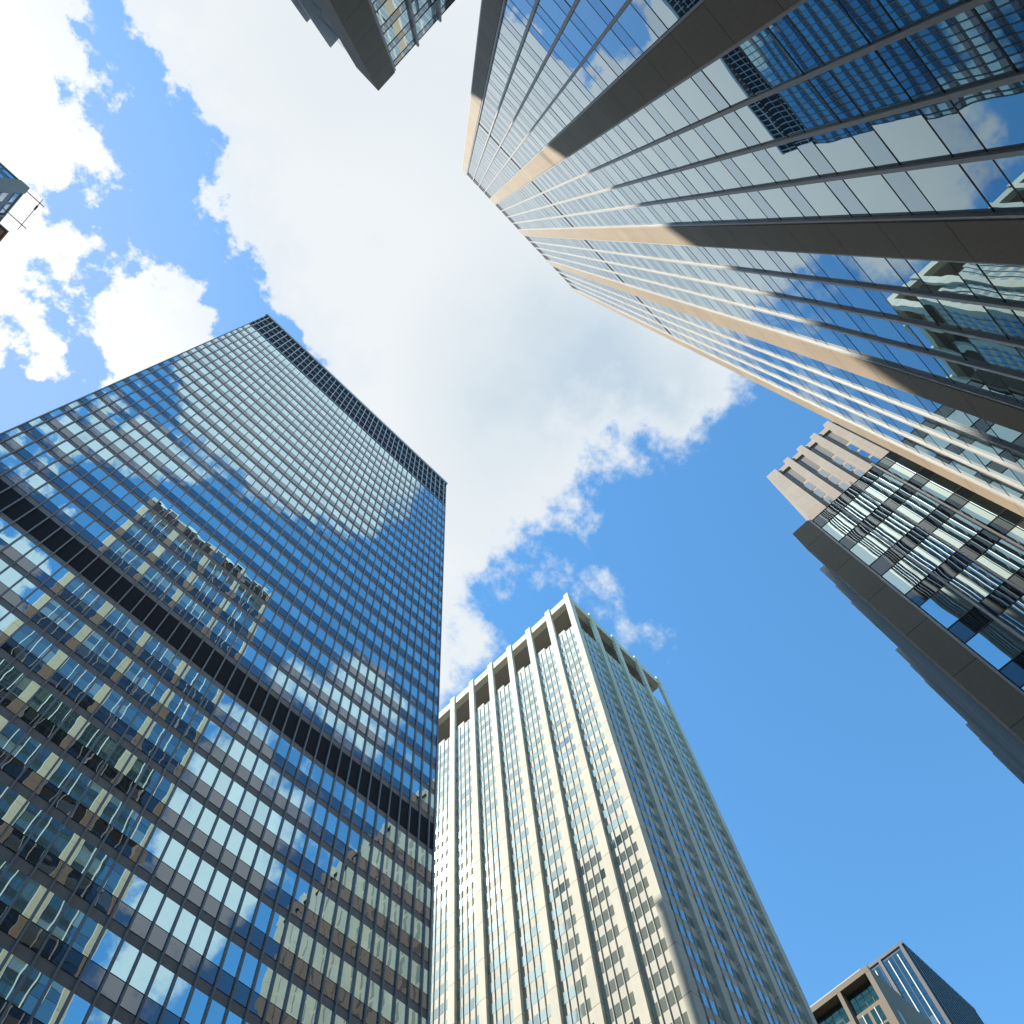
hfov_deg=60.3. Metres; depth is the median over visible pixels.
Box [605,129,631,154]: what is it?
window
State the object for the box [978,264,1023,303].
window
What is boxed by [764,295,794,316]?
window
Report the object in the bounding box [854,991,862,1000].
window
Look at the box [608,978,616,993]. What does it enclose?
window
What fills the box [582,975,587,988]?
window
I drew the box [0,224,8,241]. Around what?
brick building
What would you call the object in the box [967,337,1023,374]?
window
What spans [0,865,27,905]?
window
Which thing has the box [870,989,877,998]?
window
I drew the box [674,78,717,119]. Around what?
window
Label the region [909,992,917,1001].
window
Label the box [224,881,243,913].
window
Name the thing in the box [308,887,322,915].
window
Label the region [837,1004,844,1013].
window
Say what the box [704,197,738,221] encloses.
window
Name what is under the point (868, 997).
window
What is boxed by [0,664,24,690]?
window
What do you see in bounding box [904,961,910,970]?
window
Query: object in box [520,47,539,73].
window
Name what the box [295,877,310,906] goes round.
window
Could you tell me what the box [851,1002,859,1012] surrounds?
window
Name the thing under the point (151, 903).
window
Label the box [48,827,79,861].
window
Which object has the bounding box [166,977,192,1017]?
window
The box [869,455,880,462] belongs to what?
window
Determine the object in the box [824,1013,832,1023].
window
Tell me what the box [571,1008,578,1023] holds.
window
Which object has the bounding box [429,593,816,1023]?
ribbed tower
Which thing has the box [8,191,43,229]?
roof rig
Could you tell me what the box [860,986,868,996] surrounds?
window
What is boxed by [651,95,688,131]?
window
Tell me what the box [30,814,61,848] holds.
window
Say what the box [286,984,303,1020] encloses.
window
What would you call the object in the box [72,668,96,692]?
window
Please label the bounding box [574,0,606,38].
window
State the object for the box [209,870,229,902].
window
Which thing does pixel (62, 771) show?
window
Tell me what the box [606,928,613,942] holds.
window
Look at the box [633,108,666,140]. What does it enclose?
window
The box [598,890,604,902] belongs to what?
window
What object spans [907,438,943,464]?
window
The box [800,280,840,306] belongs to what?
window
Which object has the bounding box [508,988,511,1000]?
window
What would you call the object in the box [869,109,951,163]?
window
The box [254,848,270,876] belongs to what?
window
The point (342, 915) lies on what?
window
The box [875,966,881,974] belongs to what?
window
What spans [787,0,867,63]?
window
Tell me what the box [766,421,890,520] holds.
limestone tower
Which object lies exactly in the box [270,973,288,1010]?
window
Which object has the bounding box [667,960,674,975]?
window
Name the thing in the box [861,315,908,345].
window
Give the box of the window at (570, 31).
[563,20,591,56]
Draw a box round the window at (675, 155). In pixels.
[658,139,690,167]
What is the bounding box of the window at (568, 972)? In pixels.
[565,963,571,977]
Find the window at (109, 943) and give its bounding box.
[91,929,121,969]
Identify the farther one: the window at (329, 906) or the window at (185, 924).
the window at (329, 906)
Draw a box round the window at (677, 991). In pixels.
[674,985,682,1001]
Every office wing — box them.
[291,0,454,90]
[793,451,1023,783]
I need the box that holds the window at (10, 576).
[0,567,22,587]
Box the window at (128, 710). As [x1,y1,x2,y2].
[116,701,138,724]
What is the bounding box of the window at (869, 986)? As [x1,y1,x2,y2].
[866,982,873,990]
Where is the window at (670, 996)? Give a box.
[666,990,675,1006]
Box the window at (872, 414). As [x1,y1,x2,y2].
[857,403,887,425]
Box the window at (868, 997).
[864,993,872,1002]
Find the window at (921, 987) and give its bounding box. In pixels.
[919,985,926,994]
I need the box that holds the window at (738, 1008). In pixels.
[734,1002,743,1017]
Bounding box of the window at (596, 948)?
[592,940,599,954]
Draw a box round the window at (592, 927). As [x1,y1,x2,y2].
[589,920,595,933]
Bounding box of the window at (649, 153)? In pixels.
[641,147,669,172]
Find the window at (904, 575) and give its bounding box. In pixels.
[883,557,927,593]
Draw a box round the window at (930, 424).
[909,410,948,437]
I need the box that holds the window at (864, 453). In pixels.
[858,449,870,457]
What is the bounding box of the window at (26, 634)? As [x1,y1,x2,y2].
[11,624,38,647]
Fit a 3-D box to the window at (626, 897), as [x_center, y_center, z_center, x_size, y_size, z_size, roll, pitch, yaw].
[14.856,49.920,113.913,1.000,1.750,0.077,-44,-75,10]
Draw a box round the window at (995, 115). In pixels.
[951,81,1023,150]
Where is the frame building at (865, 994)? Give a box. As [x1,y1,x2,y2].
[810,965,931,1023]
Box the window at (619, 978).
[616,972,623,987]
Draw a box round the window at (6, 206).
[0,204,9,212]
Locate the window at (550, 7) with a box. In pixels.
[538,0,565,28]
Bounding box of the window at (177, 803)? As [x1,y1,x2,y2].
[167,787,188,814]
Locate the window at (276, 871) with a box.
[268,858,284,886]
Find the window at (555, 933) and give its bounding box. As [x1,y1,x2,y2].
[552,928,558,941]
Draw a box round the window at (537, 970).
[535,964,540,978]
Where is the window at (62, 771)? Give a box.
[46,759,74,789]
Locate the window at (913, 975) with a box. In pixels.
[911,973,918,982]
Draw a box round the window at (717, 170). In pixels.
[704,161,741,190]
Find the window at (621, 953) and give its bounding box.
[618,945,624,958]
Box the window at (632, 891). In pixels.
[629,886,636,898]
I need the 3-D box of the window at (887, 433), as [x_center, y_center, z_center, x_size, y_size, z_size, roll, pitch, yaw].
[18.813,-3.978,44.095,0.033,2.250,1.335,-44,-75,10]
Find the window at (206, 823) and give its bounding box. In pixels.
[197,808,216,835]
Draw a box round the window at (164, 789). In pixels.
[153,777,174,804]
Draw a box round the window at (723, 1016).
[718,1007,727,1023]
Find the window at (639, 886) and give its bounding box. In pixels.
[636,881,643,894]
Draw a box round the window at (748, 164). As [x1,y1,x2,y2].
[731,153,775,186]
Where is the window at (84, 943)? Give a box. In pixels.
[72,917,103,957]
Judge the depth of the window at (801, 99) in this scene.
22.49 m
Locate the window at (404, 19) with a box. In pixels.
[384,8,409,45]
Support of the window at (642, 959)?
in the ribbed tower at (589, 866)
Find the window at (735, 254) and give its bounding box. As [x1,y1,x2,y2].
[724,248,754,269]
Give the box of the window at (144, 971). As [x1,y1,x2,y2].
[129,953,157,994]
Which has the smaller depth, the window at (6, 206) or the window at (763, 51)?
the window at (763, 51)
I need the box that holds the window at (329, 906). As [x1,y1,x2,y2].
[322,897,335,925]
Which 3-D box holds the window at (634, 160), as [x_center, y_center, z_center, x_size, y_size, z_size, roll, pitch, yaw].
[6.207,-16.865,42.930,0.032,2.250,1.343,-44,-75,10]
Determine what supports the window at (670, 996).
in the ribbed tower at (589, 866)
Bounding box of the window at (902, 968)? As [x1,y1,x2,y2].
[899,964,906,973]
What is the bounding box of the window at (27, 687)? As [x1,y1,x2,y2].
[11,676,40,702]
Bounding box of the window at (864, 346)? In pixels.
[845,334,886,362]
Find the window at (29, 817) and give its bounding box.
[11,802,44,836]
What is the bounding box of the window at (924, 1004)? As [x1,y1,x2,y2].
[921,1001,929,1011]
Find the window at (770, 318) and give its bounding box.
[760,312,787,332]
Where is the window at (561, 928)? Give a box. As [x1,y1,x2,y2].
[559,923,564,935]
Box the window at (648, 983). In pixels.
[645,977,653,992]
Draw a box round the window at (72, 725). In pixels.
[60,710,86,737]
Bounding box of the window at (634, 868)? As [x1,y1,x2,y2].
[631,863,637,875]
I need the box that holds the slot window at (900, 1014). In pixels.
[897,1010,906,1023]
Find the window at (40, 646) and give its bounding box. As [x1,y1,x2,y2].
[26,635,52,659]
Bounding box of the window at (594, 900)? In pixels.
[591,895,598,908]
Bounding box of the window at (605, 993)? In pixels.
[601,984,608,999]
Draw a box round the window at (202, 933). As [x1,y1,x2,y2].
[189,919,212,955]
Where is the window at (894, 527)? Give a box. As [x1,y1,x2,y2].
[873,512,914,543]
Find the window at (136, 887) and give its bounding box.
[121,874,147,909]
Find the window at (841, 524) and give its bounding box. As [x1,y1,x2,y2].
[822,511,857,540]
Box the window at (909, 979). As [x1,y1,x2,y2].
[906,976,914,985]
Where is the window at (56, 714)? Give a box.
[43,699,71,726]
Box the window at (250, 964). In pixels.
[238,952,258,988]
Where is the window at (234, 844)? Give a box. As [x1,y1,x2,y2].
[226,828,244,856]
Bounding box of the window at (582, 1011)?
[579,1002,585,1018]
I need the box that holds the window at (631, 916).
[628,911,635,924]
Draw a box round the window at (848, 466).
[843,462,855,470]
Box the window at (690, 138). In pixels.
[678,129,715,161]
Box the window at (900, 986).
[897,983,905,992]
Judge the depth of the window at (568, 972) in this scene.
112.48 m
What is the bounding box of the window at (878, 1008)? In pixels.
[875,1005,885,1020]
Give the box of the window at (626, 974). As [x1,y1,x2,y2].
[623,968,629,982]
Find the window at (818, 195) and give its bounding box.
[796,182,850,217]
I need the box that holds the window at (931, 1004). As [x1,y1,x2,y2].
[926,998,934,1007]
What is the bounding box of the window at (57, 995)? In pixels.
[34,980,70,1023]
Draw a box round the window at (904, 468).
[887,457,922,481]
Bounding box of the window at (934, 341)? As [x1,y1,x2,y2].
[908,325,964,359]
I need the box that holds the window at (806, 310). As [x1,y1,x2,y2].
[791,301,825,324]
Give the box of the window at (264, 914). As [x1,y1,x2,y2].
[254,902,272,933]
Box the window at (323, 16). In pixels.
[313,3,333,29]
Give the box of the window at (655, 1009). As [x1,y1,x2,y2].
[651,1002,659,1019]
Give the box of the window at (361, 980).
[354,971,367,1003]
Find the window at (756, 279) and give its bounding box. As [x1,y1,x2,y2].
[744,272,775,293]
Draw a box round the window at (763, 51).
[738,28,801,87]
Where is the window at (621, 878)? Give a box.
[618,873,625,885]
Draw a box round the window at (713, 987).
[709,981,718,997]
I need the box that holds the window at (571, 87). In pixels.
[565,80,590,107]
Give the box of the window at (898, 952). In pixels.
[896,950,903,958]
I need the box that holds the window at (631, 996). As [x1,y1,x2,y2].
[628,991,635,1006]
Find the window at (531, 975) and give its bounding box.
[528,970,534,983]
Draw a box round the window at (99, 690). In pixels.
[86,679,110,703]
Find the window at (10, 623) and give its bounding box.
[0,613,23,636]
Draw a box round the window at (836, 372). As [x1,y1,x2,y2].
[821,362,852,384]
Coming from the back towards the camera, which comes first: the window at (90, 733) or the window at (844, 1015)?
the window at (844, 1015)
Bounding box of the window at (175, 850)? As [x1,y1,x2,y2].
[162,838,184,869]
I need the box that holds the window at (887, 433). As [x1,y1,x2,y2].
[874,423,905,446]
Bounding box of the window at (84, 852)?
[67,838,96,874]
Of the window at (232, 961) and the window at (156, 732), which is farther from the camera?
the window at (156, 732)
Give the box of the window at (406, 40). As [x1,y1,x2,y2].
[390,28,413,60]
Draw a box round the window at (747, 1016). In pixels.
[742,1008,751,1023]
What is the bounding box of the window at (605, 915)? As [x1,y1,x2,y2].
[602,909,608,922]
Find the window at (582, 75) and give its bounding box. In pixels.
[575,67,602,97]
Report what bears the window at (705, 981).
in the ribbed tower at (589, 866)
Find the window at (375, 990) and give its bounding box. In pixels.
[368,981,380,1012]
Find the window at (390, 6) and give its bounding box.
[376,0,403,26]
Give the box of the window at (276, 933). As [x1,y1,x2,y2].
[269,912,286,944]
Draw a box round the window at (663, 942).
[660,937,667,951]
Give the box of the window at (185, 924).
[172,908,196,944]
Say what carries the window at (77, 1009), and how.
in the glass tower at (220, 601)
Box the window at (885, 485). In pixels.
[865,473,902,501]
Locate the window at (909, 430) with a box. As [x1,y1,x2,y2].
[889,417,925,442]
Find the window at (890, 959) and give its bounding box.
[888,956,894,965]
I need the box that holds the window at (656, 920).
[654,916,660,929]
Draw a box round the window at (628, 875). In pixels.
[624,868,631,880]
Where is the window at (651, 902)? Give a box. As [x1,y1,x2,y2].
[648,896,654,908]
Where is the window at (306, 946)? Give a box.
[298,932,313,964]
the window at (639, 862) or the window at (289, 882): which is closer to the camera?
the window at (289, 882)
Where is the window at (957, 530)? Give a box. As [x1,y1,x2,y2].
[933,513,982,548]
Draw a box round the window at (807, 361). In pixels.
[795,353,822,372]
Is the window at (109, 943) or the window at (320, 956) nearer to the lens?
the window at (109, 943)
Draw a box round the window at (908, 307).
[880,291,936,324]
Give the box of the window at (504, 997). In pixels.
[502,992,507,1005]
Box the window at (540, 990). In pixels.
[537,986,543,1000]
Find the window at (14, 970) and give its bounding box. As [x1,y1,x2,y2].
[0,954,29,1001]
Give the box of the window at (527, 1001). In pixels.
[524,997,529,1010]
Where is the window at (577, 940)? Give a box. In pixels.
[574,933,579,945]
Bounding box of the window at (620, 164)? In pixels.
[614,160,637,181]
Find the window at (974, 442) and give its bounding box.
[954,428,1001,459]
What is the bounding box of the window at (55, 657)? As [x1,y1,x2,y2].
[41,646,67,670]
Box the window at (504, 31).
[500,23,519,50]
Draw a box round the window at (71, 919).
[52,904,84,944]
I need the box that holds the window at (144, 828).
[130,816,154,847]
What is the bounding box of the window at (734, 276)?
[723,269,750,288]
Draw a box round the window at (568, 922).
[565,918,571,930]
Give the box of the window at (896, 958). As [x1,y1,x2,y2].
[892,953,899,962]
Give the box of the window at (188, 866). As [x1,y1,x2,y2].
[178,849,199,881]
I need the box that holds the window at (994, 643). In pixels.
[966,620,1023,669]
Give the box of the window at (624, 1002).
[621,996,629,1012]
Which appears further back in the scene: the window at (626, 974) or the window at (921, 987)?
the window at (921, 987)
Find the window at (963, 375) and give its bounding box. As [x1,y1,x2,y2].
[934,357,992,394]
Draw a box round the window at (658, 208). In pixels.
[651,204,675,223]
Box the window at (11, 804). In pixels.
[0,789,26,823]
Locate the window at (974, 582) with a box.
[948,563,1002,603]
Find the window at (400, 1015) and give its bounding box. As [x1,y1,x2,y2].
[395,999,406,1023]
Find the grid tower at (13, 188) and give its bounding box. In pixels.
[0,162,29,221]
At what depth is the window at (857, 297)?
31.24 m
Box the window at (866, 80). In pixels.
[829,51,910,114]
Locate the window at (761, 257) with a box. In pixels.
[748,250,782,273]
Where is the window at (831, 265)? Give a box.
[810,254,856,282]
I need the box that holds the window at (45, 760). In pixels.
[29,747,58,777]
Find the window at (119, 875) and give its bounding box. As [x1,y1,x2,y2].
[103,863,130,897]
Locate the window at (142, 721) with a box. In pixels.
[130,711,151,735]
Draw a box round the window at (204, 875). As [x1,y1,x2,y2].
[193,860,214,891]
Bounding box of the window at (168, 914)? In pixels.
[155,897,180,933]
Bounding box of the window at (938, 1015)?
[934,1011,942,1021]
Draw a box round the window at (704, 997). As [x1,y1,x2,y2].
[701,993,710,1009]
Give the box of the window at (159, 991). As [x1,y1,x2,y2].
[148,965,174,1006]
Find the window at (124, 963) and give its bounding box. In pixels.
[110,941,139,982]
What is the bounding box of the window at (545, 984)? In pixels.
[544,982,548,994]
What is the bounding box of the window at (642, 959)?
[639,954,646,969]
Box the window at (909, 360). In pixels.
[885,345,933,376]
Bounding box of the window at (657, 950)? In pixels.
[653,942,661,957]
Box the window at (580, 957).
[578,953,583,965]
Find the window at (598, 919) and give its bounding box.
[595,914,602,927]
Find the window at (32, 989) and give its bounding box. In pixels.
[12,968,49,1015]
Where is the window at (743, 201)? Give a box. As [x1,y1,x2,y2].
[729,193,767,220]
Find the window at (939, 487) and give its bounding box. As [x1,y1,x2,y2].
[920,474,960,501]
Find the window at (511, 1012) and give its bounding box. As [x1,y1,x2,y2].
[510,1010,513,1022]
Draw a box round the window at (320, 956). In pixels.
[312,942,327,974]
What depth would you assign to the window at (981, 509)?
38.56 m
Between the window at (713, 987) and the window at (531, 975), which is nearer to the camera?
the window at (713, 987)
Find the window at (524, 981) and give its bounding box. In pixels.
[522,975,527,988]
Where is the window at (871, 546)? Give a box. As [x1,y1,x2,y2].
[850,532,890,564]
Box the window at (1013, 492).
[995,478,1023,502]
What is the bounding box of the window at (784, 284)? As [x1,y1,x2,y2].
[770,276,804,299]
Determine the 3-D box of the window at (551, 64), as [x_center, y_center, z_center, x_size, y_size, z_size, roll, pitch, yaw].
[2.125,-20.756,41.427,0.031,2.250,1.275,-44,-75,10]
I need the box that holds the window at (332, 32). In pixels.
[326,24,342,44]
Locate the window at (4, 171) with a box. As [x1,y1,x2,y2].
[1,170,13,178]
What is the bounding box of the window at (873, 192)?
[844,175,909,215]
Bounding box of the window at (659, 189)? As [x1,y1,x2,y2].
[647,178,672,199]
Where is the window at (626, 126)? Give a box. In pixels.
[618,119,647,147]
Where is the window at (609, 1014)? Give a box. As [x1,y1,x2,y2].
[606,1008,613,1023]
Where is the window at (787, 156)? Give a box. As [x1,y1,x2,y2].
[766,142,818,180]
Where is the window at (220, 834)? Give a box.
[211,818,230,846]
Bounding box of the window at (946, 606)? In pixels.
[920,586,973,627]
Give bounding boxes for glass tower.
[0,313,447,1023]
[868,941,983,1023]
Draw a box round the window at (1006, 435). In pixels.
[985,420,1023,449]
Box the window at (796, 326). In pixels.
[784,318,815,340]
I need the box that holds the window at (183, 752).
[172,741,192,766]
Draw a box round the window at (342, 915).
[335,905,348,934]
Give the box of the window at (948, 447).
[929,434,968,461]
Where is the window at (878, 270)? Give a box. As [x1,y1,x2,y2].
[852,256,908,289]
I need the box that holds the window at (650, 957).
[646,948,654,962]
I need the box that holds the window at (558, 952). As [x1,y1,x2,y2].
[555,948,561,961]
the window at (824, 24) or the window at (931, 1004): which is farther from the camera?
the window at (931, 1004)
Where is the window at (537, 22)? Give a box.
[531,12,555,45]
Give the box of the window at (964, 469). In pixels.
[947,456,989,486]
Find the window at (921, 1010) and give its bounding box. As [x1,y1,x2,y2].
[917,1005,924,1014]
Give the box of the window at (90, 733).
[75,722,101,749]
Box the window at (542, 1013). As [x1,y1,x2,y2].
[539,1008,545,1023]
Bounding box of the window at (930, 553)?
[907,535,954,571]
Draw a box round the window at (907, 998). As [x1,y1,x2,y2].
[904,996,912,1003]
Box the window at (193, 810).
[182,797,202,825]
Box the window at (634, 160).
[627,154,651,177]
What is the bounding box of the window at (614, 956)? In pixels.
[611,950,618,964]
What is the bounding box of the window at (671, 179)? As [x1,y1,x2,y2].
[662,174,691,197]
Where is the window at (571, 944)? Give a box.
[568,937,574,950]
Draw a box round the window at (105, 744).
[92,733,116,760]
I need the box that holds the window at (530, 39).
[525,30,547,60]
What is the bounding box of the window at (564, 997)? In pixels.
[561,990,567,1005]
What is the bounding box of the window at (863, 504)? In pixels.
[844,492,880,520]
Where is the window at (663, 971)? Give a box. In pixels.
[659,965,668,981]
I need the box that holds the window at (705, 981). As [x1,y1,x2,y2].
[701,975,710,990]
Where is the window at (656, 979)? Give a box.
[652,971,660,987]
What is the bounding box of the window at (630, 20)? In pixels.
[617,4,657,51]
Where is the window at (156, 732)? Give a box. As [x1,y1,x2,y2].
[144,721,165,746]
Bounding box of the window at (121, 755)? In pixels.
[107,744,131,771]
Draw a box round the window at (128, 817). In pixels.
[113,805,138,836]
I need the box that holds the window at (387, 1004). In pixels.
[381,990,393,1022]
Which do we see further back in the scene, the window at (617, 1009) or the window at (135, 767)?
the window at (617, 1009)
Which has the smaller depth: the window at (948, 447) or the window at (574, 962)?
the window at (948, 447)
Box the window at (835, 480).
[828,475,840,484]
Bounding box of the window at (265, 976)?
[254,963,273,999]
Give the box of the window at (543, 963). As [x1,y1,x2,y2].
[541,960,545,973]
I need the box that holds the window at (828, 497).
[823,495,833,503]
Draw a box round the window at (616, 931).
[613,924,618,937]
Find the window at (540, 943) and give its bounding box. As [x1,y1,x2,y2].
[539,941,542,952]
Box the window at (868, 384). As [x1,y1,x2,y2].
[852,373,887,397]
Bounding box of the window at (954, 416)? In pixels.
[932,401,979,432]
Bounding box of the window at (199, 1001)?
[184,988,209,1023]
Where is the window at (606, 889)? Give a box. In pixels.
[604,886,609,897]
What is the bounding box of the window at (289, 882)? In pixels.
[281,868,297,896]
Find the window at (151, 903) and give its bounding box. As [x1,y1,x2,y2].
[138,885,163,921]
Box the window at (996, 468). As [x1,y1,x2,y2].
[976,454,1023,486]
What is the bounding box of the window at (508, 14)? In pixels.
[503,5,525,36]
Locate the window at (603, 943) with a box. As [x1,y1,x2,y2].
[599,934,606,948]
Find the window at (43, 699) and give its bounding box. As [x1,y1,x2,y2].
[27,688,55,714]
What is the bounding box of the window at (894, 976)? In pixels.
[890,971,897,980]
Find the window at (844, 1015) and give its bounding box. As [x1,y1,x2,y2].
[841,1011,847,1019]
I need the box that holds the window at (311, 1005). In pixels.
[301,994,318,1023]
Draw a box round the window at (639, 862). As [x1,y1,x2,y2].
[637,858,643,870]
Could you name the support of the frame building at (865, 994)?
on the ground
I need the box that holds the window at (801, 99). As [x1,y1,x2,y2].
[775,80,838,131]
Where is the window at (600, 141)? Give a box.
[594,136,618,159]
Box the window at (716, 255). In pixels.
[704,247,731,266]
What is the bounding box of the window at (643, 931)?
[640,926,647,940]
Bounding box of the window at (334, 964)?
[326,952,340,984]
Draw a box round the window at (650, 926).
[647,920,654,934]
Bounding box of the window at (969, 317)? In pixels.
[938,300,1006,338]
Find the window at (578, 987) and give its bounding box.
[575,979,581,994]
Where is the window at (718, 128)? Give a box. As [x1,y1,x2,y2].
[703,117,746,153]
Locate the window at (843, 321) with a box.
[822,307,862,333]
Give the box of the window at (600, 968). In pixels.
[597,961,604,975]
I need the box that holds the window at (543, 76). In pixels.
[539,69,559,95]
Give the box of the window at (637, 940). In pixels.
[633,931,640,945]
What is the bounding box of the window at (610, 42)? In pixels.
[600,29,634,69]
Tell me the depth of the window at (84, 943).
40.68 m
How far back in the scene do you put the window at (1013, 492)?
34.32 m
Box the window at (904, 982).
[902,979,909,989]
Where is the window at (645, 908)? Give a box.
[641,900,648,913]
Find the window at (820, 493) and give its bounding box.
[814,488,825,497]
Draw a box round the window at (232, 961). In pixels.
[222,942,243,977]
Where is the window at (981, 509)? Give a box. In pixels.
[959,494,1005,525]
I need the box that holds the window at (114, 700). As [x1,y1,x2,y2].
[101,690,124,714]
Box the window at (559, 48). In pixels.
[553,40,578,71]
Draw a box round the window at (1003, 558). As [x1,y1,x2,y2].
[977,539,1023,578]
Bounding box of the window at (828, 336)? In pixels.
[811,325,847,350]
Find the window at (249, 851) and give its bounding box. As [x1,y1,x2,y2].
[240,838,257,866]
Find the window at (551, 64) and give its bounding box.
[546,56,568,84]
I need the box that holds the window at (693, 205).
[683,200,713,221]
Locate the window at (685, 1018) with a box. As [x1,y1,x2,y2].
[681,1011,689,1023]
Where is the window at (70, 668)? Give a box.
[57,658,81,681]
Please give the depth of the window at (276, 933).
50.28 m
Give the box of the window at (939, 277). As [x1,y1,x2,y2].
[907,260,974,297]
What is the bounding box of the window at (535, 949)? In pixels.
[532,944,538,957]
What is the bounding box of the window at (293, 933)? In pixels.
[283,922,300,954]
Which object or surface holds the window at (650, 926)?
in the ribbed tower at (589, 866)
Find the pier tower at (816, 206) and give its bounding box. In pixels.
[462,0,1023,516]
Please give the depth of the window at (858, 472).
143.07 m
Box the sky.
[0,0,1023,1023]
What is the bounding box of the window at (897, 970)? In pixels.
[895,968,902,976]
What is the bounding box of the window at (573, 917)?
[571,913,576,924]
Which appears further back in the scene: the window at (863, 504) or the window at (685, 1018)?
the window at (685, 1018)
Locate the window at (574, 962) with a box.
[571,957,577,971]
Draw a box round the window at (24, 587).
[11,578,36,598]
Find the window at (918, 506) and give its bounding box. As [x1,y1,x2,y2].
[896,492,939,522]
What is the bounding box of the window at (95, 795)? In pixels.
[80,782,107,813]
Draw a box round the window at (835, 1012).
[831,1008,839,1018]
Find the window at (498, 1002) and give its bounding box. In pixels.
[496,997,500,1011]
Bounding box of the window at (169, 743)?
[159,732,179,756]
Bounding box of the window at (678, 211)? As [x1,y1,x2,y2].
[666,202,693,222]
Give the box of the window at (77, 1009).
[59,994,90,1023]
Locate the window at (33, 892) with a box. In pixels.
[12,879,47,918]
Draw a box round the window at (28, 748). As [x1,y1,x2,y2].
[11,735,42,765]
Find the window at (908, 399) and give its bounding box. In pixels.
[889,386,928,413]
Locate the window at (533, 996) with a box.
[530,991,536,1005]
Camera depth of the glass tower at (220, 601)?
61.88 m
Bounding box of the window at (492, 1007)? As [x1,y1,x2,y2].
[490,1002,494,1016]
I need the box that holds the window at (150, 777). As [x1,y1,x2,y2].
[138,766,160,793]
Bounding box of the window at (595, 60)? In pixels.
[587,50,616,85]
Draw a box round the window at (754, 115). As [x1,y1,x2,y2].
[735,101,786,143]
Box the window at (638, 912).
[634,905,642,919]
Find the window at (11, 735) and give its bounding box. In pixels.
[0,723,25,752]
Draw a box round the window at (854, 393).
[840,383,870,405]
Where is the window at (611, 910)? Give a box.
[608,904,614,916]
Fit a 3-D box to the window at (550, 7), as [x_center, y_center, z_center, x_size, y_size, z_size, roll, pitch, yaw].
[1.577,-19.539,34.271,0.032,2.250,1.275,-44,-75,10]
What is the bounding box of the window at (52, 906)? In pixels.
[32,891,66,931]
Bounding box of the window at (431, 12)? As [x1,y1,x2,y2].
[415,1,436,34]
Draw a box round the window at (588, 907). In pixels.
[585,901,591,913]
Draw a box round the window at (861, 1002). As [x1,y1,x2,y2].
[857,998,865,1007]
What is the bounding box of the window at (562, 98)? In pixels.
[558,92,579,117]
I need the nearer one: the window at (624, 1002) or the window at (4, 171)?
the window at (624, 1002)
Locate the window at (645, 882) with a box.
[642,876,648,888]
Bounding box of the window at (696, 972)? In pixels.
[693,968,702,984]
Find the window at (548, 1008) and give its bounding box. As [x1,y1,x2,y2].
[546,1004,550,1017]
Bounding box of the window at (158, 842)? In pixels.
[146,827,169,858]
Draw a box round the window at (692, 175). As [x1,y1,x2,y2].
[681,168,714,194]
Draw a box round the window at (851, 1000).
[848,996,855,1005]
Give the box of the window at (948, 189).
[906,164,991,213]
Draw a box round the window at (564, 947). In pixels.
[561,942,567,955]
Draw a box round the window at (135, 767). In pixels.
[122,755,145,782]
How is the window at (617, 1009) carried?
in the ribbed tower at (589, 866)
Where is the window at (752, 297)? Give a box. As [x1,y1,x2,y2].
[742,291,768,310]
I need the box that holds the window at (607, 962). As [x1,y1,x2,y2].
[604,956,611,970]
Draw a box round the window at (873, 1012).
[870,1008,880,1023]
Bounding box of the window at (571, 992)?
[568,985,574,1000]
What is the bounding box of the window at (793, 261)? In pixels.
[775,251,815,277]
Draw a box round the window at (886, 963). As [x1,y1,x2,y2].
[883,960,890,968]
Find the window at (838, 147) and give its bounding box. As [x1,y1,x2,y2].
[810,128,874,173]
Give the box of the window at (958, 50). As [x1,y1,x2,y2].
[906,9,1014,91]
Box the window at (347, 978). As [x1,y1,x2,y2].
[340,961,354,993]
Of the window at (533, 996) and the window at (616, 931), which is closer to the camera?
the window at (616, 931)
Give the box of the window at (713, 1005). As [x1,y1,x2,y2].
[709,999,718,1015]
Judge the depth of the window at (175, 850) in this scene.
48.35 m
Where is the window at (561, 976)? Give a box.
[558,969,564,983]
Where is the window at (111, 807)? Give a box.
[97,794,123,824]
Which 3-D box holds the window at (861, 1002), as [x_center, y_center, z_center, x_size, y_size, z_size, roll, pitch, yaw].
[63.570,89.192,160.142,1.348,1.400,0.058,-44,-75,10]
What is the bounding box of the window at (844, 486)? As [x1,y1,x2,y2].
[839,482,849,489]
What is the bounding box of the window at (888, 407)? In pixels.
[871,395,905,419]
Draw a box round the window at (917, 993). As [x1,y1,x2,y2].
[914,988,921,998]
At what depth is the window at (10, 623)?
51.69 m
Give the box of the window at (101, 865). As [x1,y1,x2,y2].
[85,851,113,886]
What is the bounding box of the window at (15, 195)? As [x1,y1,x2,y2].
[8,193,18,201]
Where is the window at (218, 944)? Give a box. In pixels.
[206,931,227,966]
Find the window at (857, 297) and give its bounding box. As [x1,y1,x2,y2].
[836,285,882,314]
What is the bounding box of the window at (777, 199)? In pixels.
[758,188,803,218]
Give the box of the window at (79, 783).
[63,771,91,801]
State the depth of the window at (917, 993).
194.79 m
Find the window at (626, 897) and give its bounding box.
[623,892,630,904]
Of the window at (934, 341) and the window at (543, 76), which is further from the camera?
the window at (543, 76)
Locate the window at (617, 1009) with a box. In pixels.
[613,1002,621,1018]
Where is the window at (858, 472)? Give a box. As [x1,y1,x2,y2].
[854,468,865,476]
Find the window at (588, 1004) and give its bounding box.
[586,998,591,1012]
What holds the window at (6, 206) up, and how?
in the grid tower at (13, 188)
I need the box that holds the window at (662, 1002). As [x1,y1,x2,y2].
[658,996,667,1013]
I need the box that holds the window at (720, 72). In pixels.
[702,57,754,105]
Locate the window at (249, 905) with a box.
[239,892,258,923]

